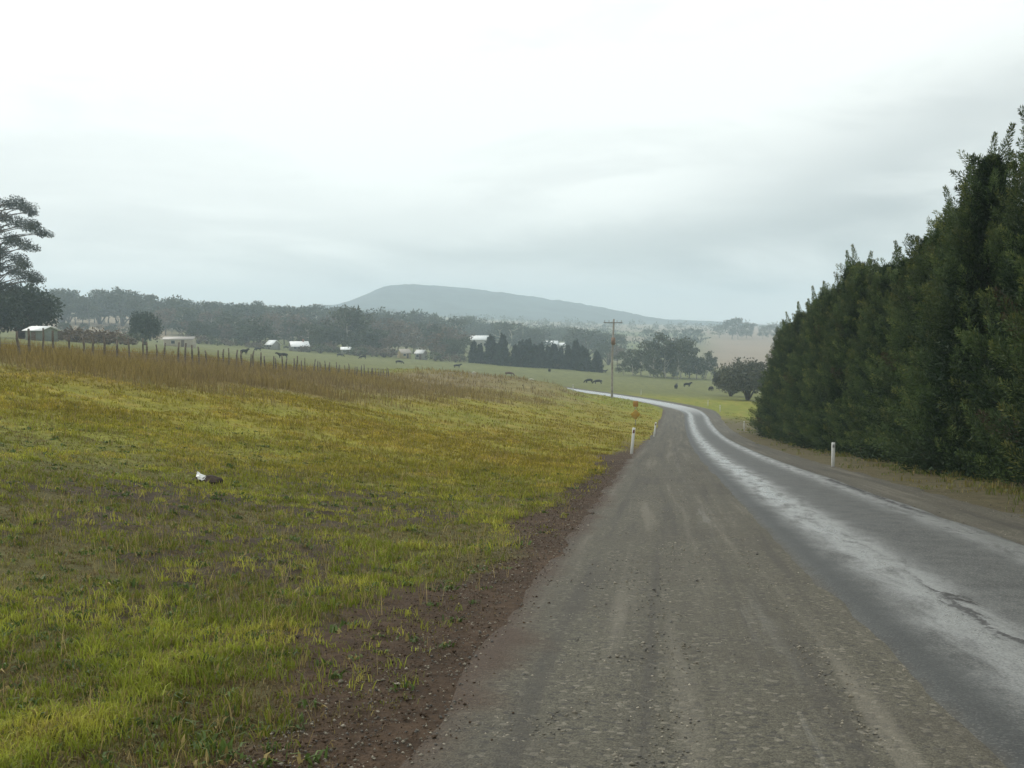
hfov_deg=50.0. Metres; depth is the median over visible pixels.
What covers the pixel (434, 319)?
gum tree
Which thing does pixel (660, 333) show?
gum tree
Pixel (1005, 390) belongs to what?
conifer tree
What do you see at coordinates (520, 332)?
gum tree
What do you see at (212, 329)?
bushy tree
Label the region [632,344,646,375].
gum tree
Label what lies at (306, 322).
gum tree
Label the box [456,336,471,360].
gum tree
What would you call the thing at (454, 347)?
bushy tree
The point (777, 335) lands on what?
conifer tree
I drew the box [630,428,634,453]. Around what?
guide post
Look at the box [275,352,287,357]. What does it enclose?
cow
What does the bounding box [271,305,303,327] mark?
gum tree
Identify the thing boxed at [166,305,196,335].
gum tree
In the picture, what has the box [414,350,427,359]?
cottage
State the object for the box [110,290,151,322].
gum tree
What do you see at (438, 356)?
shrub
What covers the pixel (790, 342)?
conifer tree
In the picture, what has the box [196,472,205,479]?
litter
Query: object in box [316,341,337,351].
shrub
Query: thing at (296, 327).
bushy tree
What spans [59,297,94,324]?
gum tree
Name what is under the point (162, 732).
dead thatch
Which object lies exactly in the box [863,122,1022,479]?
conifer tree
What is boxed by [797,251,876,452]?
conifer tree
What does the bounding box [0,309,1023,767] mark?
ground
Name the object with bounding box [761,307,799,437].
conifer tree
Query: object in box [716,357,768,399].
round tree
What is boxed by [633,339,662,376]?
gum tree
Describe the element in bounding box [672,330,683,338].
gum tree
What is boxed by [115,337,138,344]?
shrub
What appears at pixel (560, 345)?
farm shed
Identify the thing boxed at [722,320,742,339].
gum tree
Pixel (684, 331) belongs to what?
gum tree
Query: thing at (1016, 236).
conifer tree
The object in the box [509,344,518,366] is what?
conifer tree
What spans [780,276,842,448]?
conifer tree
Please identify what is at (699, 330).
gum tree
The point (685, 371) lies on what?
gum tree
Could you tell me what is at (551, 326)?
bushy tree
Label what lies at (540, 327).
gum tree
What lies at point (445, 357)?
shrub
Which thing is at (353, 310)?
gum tree
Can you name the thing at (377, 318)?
bushy tree
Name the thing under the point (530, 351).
conifer tree
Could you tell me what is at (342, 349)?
hut
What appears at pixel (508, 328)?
gum tree
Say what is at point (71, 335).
shrub
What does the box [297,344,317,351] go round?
shrub
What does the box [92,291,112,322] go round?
gum tree
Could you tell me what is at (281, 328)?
bare tree
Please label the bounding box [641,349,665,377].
gum tree
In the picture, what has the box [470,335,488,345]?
farm shed
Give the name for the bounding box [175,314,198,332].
bushy tree
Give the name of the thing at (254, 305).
gum tree
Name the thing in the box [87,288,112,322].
gum tree
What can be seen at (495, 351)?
conifer tree
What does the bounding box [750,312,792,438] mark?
conifer tree
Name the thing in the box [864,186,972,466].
conifer tree
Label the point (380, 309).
bushy tree
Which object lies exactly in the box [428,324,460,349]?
bushy tree
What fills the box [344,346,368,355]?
shrub
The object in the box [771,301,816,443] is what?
conifer tree
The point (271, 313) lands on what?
gum tree
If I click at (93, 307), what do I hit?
gum tree
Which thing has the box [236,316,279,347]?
bushy tree
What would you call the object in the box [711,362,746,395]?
round tree
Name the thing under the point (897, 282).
conifer tree
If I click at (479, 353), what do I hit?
conifer tree
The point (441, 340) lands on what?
bushy tree
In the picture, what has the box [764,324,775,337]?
gum tree
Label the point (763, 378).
conifer tree
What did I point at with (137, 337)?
shrub
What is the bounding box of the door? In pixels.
[31,332,35,340]
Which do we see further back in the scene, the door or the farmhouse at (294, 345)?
the farmhouse at (294, 345)
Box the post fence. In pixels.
[0,328,388,379]
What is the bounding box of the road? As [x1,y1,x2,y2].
[567,388,1023,767]
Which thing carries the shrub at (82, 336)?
on the ground at (726, 349)
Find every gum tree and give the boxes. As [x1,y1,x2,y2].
[0,194,54,296]
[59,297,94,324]
[69,297,92,322]
[73,297,100,325]
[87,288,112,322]
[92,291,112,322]
[106,286,122,321]
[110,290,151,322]
[123,295,150,318]
[142,295,159,310]
[157,296,185,329]
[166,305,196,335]
[180,298,192,303]
[192,301,226,322]
[195,300,219,316]
[210,301,223,320]
[222,303,232,311]
[248,303,266,319]
[250,300,272,317]
[264,305,279,326]
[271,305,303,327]
[282,307,304,327]
[291,322,323,344]
[299,305,319,336]
[301,303,329,320]
[301,319,314,338]
[302,330,323,345]
[312,304,334,319]
[322,307,361,346]
[327,304,371,346]
[345,311,378,340]
[407,323,430,349]
[422,316,440,334]
[433,317,453,328]
[445,317,470,340]
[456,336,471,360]
[457,316,472,333]
[465,315,476,320]
[471,318,492,333]
[486,321,510,342]
[494,321,528,350]
[512,325,531,340]
[535,324,555,340]
[549,328,565,342]
[553,327,566,341]
[562,327,590,347]
[601,332,621,354]
[602,334,628,359]
[613,351,629,374]
[614,334,628,348]
[617,348,642,375]
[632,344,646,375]
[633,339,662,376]
[640,331,675,376]
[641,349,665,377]
[642,328,656,341]
[647,334,683,377]
[658,328,670,339]
[660,336,692,376]
[666,353,691,378]
[671,339,697,377]
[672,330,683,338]
[674,339,699,378]
[680,328,700,340]
[680,348,711,378]
[692,329,704,342]
[698,351,717,378]
[704,358,717,378]
[709,324,724,337]
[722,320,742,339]
[727,317,748,338]
[741,321,754,337]
[746,323,756,335]
[757,325,768,336]
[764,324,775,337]
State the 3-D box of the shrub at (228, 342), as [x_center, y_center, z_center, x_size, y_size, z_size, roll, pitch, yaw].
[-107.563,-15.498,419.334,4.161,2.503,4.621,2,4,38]
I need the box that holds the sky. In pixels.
[0,0,1023,323]
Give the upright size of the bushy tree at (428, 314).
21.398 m
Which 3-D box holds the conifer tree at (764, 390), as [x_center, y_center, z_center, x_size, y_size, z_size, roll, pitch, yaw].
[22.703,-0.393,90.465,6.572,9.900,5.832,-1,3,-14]
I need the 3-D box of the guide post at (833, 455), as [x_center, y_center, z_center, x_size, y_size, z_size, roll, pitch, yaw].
[10.433,2.383,35.667,0.110,0.972,0.042,0,3,0]
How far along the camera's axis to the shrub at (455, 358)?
420.15 m
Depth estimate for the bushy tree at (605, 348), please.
551.54 m
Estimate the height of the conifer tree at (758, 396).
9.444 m
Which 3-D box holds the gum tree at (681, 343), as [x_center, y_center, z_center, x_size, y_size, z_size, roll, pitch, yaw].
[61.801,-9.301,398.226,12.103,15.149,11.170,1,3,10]
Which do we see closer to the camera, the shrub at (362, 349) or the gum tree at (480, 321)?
the shrub at (362, 349)
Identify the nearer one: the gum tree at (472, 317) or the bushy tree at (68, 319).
the bushy tree at (68, 319)
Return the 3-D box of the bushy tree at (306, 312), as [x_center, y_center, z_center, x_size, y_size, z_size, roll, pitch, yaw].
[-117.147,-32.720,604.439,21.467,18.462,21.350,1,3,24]
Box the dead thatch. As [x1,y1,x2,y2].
[0,395,612,767]
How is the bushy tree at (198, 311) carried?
on the ground at (726, 349)
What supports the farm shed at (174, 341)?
on the ground at (726, 349)
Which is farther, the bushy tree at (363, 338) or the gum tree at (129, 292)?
the gum tree at (129, 292)
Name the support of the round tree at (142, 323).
on the ground at (726, 349)
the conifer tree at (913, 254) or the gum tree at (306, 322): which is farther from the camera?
the gum tree at (306, 322)
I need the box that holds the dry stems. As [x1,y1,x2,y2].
[0,364,622,767]
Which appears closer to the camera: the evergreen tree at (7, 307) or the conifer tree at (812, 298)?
the conifer tree at (812, 298)
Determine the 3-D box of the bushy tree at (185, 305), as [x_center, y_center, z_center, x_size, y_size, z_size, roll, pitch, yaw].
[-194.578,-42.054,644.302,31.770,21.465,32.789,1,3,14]
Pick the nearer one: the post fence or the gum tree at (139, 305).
the post fence
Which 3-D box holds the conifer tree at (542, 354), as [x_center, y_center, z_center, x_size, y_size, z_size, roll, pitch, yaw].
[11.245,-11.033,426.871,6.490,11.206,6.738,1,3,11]
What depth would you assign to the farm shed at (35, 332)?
163.78 m
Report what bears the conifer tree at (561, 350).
on the ground at (726, 349)
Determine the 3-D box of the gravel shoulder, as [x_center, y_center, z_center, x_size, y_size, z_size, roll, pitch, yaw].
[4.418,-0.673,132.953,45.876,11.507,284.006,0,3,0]
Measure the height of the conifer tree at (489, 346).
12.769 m
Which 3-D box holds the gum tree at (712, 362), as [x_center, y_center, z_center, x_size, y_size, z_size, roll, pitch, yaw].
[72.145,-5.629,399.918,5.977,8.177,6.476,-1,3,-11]
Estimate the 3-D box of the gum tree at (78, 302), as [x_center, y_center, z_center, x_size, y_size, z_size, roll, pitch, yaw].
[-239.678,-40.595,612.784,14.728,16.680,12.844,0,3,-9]
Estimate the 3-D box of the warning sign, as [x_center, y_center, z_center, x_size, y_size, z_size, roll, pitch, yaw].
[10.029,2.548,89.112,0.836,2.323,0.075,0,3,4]
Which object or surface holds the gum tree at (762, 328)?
on the ground at (726, 349)
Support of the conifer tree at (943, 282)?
on the ground at (726, 349)
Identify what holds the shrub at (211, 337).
on the ground at (726, 349)
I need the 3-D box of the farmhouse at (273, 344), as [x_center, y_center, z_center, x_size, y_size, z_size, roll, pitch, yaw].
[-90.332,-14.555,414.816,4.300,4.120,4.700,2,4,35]
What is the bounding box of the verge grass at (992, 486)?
[726,412,1023,511]
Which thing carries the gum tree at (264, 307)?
on the ground at (726, 349)
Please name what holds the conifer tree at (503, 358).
on the ground at (726, 349)
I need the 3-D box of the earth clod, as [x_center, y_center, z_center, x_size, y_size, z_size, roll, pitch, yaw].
[-4.973,1.588,17.886,0.526,0.205,0.427,0,3,0]
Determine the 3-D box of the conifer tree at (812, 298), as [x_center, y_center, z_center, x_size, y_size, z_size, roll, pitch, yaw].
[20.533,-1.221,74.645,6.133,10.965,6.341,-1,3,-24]
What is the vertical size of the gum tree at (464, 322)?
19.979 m
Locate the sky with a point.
(699, 160)
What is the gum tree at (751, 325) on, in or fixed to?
on the ground at (726, 349)
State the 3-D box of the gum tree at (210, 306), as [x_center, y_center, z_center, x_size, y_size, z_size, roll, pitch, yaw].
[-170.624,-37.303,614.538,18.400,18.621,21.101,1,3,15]
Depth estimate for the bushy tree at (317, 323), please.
510.07 m
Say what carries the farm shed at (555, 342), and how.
on the ground at (726, 349)
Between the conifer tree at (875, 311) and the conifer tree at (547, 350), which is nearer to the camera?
the conifer tree at (875, 311)
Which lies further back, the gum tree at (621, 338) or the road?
the gum tree at (621, 338)
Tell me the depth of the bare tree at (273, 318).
501.26 m
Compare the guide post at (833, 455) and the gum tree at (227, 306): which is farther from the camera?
the gum tree at (227, 306)
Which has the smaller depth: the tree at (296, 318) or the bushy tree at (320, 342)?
the bushy tree at (320, 342)
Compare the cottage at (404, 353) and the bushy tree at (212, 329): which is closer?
the cottage at (404, 353)
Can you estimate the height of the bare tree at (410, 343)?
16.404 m
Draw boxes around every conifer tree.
[468,340,477,362]
[474,343,484,363]
[481,334,496,364]
[492,342,498,364]
[493,332,511,365]
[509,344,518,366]
[510,339,529,366]
[520,338,537,367]
[532,343,543,367]
[536,341,548,367]
[545,345,550,366]
[547,343,561,368]
[558,346,564,368]
[563,343,571,369]
[568,339,579,369]
[575,345,584,370]
[577,347,591,371]
[590,350,603,372]
[747,319,790,435]
[749,322,784,433]
[749,330,776,427]
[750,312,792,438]
[752,320,784,436]
[757,301,806,439]
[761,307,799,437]
[766,285,817,438]
[770,281,824,444]
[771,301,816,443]
[774,298,812,441]
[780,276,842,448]
[784,274,838,445]
[794,244,878,449]
[794,250,851,448]
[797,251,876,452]
[812,246,902,456]
[823,249,897,452]
[837,216,941,462]
[844,240,923,459]
[847,200,951,464]
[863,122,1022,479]
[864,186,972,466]
[878,131,1023,470]
[918,105,1023,482]
[956,228,1023,487]
[975,264,1023,477]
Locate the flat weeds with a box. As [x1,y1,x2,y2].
[0,398,602,767]
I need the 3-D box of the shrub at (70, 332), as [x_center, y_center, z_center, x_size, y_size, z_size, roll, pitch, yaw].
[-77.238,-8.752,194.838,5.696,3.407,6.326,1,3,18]
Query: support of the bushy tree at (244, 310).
on the ground at (726, 349)
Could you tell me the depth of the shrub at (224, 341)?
430.54 m
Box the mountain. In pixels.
[291,284,762,325]
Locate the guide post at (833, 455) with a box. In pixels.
[831,442,834,466]
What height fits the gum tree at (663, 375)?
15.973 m
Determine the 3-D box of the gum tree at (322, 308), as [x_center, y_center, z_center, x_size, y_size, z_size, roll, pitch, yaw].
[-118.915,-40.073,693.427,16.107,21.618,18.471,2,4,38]
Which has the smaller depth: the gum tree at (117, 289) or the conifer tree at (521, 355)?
the conifer tree at (521, 355)
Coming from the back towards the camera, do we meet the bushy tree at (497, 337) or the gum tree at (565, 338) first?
the bushy tree at (497, 337)
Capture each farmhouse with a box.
[264,340,280,349]
[288,339,309,351]
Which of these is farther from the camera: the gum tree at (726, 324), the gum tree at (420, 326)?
the gum tree at (726, 324)
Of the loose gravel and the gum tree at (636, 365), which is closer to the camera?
the loose gravel
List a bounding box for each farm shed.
[22,326,60,341]
[162,337,196,347]
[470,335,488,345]
[544,341,557,349]
[558,343,565,350]
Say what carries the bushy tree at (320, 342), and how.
on the ground at (726, 349)
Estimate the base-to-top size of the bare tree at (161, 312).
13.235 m
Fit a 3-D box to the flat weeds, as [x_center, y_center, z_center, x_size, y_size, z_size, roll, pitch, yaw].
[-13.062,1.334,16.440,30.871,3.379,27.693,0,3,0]
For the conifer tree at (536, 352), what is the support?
on the ground at (726, 349)
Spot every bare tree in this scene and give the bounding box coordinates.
[154,309,167,331]
[177,320,196,336]
[258,312,280,342]
[271,318,291,344]
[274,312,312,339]
[318,315,353,344]
[394,319,419,348]
[394,327,425,353]
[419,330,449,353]
[451,327,474,339]
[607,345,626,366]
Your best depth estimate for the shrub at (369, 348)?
417.03 m
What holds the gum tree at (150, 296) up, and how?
on the ground at (726, 349)
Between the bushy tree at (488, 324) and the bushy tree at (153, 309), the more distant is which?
the bushy tree at (488, 324)
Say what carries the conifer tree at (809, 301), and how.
on the ground at (726, 349)
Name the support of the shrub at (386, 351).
on the ground at (726, 349)
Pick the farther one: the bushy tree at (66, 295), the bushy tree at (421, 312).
the bushy tree at (421, 312)
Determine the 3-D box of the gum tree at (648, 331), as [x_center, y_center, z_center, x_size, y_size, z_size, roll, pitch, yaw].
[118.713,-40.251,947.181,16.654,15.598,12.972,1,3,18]
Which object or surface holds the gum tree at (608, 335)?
on the ground at (726, 349)
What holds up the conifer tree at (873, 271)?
on the ground at (726, 349)
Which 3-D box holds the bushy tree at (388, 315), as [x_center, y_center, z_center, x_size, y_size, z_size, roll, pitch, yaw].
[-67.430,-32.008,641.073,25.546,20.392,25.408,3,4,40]
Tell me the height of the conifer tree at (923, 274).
9.676 m
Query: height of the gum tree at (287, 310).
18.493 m
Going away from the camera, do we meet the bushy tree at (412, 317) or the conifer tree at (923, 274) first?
the conifer tree at (923, 274)
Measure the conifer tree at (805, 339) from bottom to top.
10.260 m
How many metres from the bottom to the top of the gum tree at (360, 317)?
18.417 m
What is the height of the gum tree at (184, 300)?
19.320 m
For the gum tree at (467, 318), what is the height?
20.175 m
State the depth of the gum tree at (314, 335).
430.69 m
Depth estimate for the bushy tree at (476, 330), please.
809.29 m
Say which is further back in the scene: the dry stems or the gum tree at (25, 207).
the gum tree at (25, 207)
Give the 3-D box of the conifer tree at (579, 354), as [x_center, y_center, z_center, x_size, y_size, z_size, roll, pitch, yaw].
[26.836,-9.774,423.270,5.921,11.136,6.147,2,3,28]
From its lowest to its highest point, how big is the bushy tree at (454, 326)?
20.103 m
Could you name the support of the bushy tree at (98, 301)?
on the ground at (726, 349)
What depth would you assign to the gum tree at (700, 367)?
396.94 m
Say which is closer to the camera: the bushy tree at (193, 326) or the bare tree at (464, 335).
the bushy tree at (193, 326)
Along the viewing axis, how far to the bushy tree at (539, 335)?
667.60 m
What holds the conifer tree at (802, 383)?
on the ground at (726, 349)
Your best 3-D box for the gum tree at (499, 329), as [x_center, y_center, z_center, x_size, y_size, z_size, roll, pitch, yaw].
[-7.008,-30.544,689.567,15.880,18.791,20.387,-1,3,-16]
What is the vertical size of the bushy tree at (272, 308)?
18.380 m
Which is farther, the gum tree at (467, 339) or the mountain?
the mountain
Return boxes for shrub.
[58,327,87,341]
[59,325,94,342]
[74,329,103,342]
[85,328,126,344]
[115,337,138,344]
[118,331,149,344]
[191,335,209,343]
[201,334,215,343]
[217,338,230,344]
[225,340,236,345]
[231,337,242,345]
[252,340,266,348]
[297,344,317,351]
[309,342,332,352]
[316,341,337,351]
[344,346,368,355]
[353,345,375,355]
[371,346,397,356]
[425,352,443,360]
[434,353,450,360]
[448,354,461,361]
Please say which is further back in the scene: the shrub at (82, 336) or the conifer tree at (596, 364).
the conifer tree at (596, 364)
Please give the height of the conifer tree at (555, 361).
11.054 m
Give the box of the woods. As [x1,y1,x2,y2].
[189,300,781,347]
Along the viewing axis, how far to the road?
10.06 m
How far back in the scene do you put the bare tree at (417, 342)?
512.58 m
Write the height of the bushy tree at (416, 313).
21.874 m
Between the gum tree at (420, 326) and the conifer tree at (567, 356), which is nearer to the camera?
the conifer tree at (567, 356)
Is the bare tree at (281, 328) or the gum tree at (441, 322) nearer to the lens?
the bare tree at (281, 328)
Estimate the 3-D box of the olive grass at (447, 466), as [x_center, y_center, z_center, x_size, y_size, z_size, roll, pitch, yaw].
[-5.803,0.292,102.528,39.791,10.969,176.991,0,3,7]
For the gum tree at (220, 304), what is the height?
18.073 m
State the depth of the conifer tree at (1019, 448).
23.71 m
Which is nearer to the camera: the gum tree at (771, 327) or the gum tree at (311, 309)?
the gum tree at (311, 309)
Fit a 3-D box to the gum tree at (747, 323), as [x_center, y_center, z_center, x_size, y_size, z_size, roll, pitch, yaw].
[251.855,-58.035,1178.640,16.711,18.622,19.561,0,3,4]
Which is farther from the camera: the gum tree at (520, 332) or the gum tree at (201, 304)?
the gum tree at (520, 332)
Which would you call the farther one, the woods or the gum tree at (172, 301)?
the woods
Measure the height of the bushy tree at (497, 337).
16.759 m
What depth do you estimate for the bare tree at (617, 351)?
520.50 m
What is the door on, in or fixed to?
in the farm shed at (35, 332)
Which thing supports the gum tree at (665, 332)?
on the ground at (726, 349)
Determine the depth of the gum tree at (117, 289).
685.55 m
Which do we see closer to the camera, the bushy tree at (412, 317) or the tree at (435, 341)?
the tree at (435, 341)
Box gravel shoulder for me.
[399,372,1023,767]
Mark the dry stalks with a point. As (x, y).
(73, 358)
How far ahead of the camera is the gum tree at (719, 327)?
1198.69 m
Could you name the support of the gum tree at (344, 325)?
on the ground at (726, 349)
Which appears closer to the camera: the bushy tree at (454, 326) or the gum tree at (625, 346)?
the bushy tree at (454, 326)
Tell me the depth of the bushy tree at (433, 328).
522.79 m
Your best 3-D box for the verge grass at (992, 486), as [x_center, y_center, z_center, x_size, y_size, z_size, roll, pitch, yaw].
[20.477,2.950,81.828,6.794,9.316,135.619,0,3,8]
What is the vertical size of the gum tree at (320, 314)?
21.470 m
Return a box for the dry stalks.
[0,336,587,412]
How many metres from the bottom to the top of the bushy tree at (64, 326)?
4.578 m
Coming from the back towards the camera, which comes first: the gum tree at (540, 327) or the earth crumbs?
the gum tree at (540, 327)
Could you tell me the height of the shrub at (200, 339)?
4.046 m
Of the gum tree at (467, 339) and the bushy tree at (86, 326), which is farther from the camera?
the bushy tree at (86, 326)
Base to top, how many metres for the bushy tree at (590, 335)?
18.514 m
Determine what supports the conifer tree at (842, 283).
on the ground at (726, 349)
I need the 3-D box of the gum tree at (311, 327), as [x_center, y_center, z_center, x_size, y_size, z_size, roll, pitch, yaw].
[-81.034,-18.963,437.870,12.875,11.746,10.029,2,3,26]
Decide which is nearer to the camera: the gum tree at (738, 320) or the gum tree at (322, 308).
the gum tree at (322, 308)
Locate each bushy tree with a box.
[45,287,91,322]
[53,295,86,322]
[54,323,73,331]
[74,289,119,323]
[78,323,89,330]
[97,289,143,325]
[102,323,118,331]
[144,297,179,329]
[155,295,202,316]
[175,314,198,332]
[177,309,209,331]
[184,320,209,341]
[193,323,221,339]
[229,303,266,319]
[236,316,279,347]
[269,305,287,326]
[278,320,306,341]
[282,308,321,337]
[306,318,334,345]
[309,331,333,348]
[313,325,349,346]
[341,328,381,347]
[362,306,395,321]
[364,312,385,325]
[374,312,417,343]
[396,311,427,344]
[406,308,428,338]
[410,310,423,335]
[416,324,460,351]
[417,312,442,323]
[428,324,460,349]
[431,338,460,353]
[440,315,466,334]
[442,339,467,355]
[463,320,489,335]
[477,323,495,337]
[488,324,508,341]
[523,328,553,348]
[543,324,555,339]
[561,328,607,355]
[593,340,626,364]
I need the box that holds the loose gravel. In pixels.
[226,452,1022,767]
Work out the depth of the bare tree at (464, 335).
523.24 m
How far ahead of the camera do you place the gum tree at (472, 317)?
886.17 m
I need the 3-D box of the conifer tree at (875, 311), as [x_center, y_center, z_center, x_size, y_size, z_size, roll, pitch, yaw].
[16.301,-1.260,47.318,5.918,9.320,5.724,0,3,-8]
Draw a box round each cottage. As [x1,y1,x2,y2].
[397,349,411,358]
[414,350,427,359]
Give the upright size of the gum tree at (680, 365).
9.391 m
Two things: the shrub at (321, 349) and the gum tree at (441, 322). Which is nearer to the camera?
the shrub at (321, 349)
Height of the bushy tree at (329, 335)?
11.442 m
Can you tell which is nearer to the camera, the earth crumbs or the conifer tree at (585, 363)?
the earth crumbs
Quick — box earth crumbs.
[83,461,626,767]
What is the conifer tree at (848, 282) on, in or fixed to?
on the ground at (726, 349)
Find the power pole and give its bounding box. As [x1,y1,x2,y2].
[604,319,621,397]
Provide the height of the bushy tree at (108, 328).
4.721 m
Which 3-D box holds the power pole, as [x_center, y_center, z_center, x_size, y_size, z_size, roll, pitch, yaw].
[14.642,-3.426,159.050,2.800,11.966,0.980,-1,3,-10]
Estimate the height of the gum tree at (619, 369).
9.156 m
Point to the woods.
(568, 323)
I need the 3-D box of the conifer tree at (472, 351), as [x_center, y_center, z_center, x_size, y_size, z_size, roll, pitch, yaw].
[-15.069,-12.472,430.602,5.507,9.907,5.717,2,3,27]
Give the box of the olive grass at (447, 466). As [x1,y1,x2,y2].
[0,343,658,511]
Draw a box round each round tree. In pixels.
[128,309,163,344]
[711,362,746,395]
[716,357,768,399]
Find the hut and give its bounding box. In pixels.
[340,347,350,354]
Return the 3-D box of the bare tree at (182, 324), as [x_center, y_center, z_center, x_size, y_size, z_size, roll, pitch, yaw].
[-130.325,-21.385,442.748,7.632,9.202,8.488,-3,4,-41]
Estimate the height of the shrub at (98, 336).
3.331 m
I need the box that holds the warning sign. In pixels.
[630,401,640,424]
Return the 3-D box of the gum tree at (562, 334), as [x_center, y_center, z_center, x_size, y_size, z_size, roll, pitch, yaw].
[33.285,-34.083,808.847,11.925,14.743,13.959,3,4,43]
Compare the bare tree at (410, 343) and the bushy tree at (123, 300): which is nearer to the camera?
the bare tree at (410, 343)
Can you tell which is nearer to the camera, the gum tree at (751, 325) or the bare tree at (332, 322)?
the bare tree at (332, 322)
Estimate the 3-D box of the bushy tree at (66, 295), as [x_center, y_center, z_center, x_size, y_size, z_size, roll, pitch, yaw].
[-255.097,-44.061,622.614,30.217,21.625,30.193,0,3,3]
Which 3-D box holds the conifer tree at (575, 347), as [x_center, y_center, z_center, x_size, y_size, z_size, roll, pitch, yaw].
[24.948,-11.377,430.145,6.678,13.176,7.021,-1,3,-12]
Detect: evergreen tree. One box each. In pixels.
[0,280,65,338]
[0,290,28,332]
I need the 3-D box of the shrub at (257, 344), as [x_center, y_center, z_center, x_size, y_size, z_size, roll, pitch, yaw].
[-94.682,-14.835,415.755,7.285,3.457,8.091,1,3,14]
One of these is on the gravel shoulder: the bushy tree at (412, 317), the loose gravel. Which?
the loose gravel
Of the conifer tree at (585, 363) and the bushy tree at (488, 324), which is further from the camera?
the bushy tree at (488, 324)
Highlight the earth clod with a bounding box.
[192,475,222,483]
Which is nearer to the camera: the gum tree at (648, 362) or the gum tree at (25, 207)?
the gum tree at (25, 207)
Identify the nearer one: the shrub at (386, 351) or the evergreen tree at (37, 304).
the evergreen tree at (37, 304)
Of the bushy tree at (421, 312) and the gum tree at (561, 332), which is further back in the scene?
the gum tree at (561, 332)
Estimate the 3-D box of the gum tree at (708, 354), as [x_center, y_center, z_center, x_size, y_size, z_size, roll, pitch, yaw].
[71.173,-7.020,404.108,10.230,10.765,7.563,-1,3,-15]
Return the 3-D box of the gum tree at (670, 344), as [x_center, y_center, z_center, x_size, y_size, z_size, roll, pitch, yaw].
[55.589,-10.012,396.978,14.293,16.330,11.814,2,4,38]
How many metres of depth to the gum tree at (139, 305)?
609.66 m

